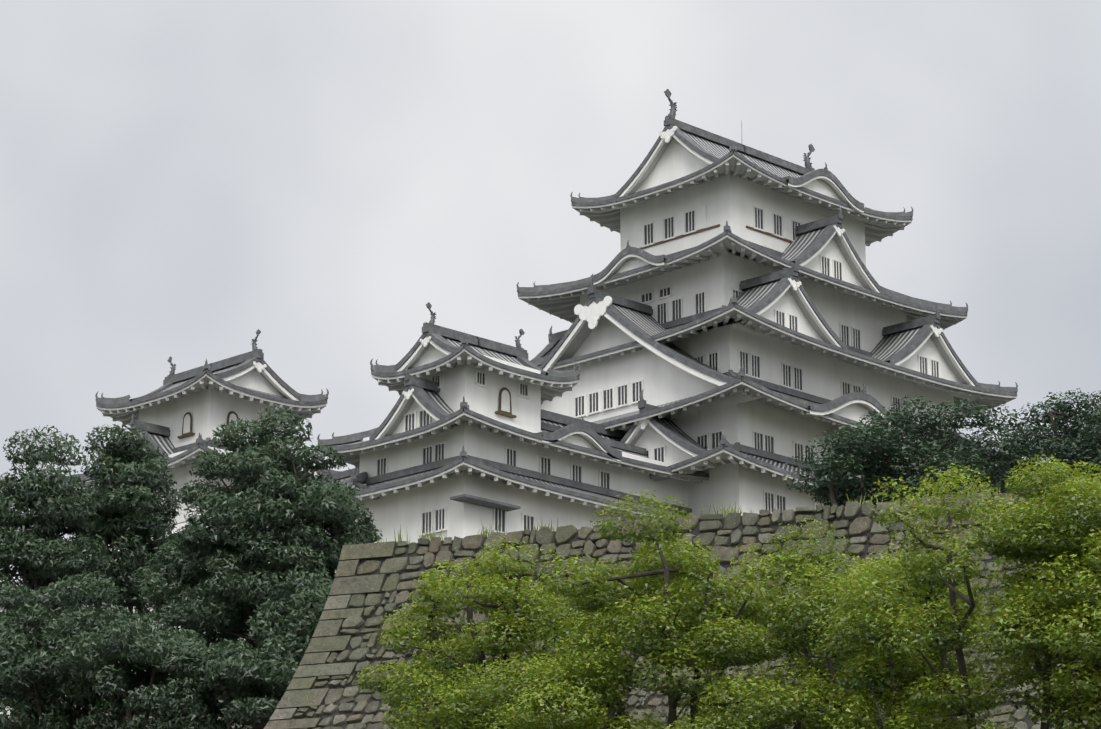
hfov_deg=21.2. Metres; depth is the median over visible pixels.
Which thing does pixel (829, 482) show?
rampart tree
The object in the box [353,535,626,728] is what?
camphor tree
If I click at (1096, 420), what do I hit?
rampart tree
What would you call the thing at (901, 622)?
camphor tree
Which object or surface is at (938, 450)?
rampart tree
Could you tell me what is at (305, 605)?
cypress tree
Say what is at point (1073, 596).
camphor tree
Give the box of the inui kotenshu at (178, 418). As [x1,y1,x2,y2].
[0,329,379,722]
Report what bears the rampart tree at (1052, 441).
on the rampart at (372, 584)
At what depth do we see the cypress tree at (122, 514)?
140.84 m
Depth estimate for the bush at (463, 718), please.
76.12 m
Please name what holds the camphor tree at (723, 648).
on the ground
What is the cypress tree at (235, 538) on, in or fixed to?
on the ground
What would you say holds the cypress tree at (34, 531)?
on the ground
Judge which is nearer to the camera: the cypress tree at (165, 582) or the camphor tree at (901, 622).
the camphor tree at (901, 622)
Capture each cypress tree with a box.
[0,425,109,724]
[0,571,147,728]
[52,607,231,728]
[69,424,182,726]
[126,535,275,692]
[150,639,300,728]
[166,404,382,690]
[243,567,332,695]
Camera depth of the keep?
187.55 m
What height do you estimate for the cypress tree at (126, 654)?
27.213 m
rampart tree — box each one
[783,430,900,507]
[809,395,1037,506]
[958,388,1100,493]
[1052,391,1100,485]
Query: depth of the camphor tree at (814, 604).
73.09 m
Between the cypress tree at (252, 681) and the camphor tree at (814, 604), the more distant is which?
the cypress tree at (252, 681)
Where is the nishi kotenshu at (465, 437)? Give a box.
[317,302,708,542]
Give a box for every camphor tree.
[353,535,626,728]
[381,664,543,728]
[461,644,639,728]
[524,489,790,728]
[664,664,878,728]
[733,517,902,726]
[757,543,1004,728]
[808,454,1100,728]
[964,474,1100,728]
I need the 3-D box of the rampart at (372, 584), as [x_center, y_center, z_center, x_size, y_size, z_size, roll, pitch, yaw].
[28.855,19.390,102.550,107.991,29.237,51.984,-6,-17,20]
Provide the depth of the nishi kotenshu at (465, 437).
169.90 m
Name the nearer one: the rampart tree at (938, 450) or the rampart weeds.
the rampart weeds
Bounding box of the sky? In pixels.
[0,0,1100,585]
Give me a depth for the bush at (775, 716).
70.31 m
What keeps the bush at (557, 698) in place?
on the ground
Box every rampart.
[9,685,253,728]
[264,482,1100,728]
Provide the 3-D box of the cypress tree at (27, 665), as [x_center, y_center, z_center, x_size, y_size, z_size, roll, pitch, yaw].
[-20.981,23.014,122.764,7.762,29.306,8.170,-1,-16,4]
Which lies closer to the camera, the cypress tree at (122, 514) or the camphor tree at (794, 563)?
the camphor tree at (794, 563)
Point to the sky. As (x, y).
(182, 180)
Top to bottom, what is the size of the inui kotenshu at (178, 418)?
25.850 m
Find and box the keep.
[517,89,1050,517]
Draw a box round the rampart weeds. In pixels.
[377,484,1068,542]

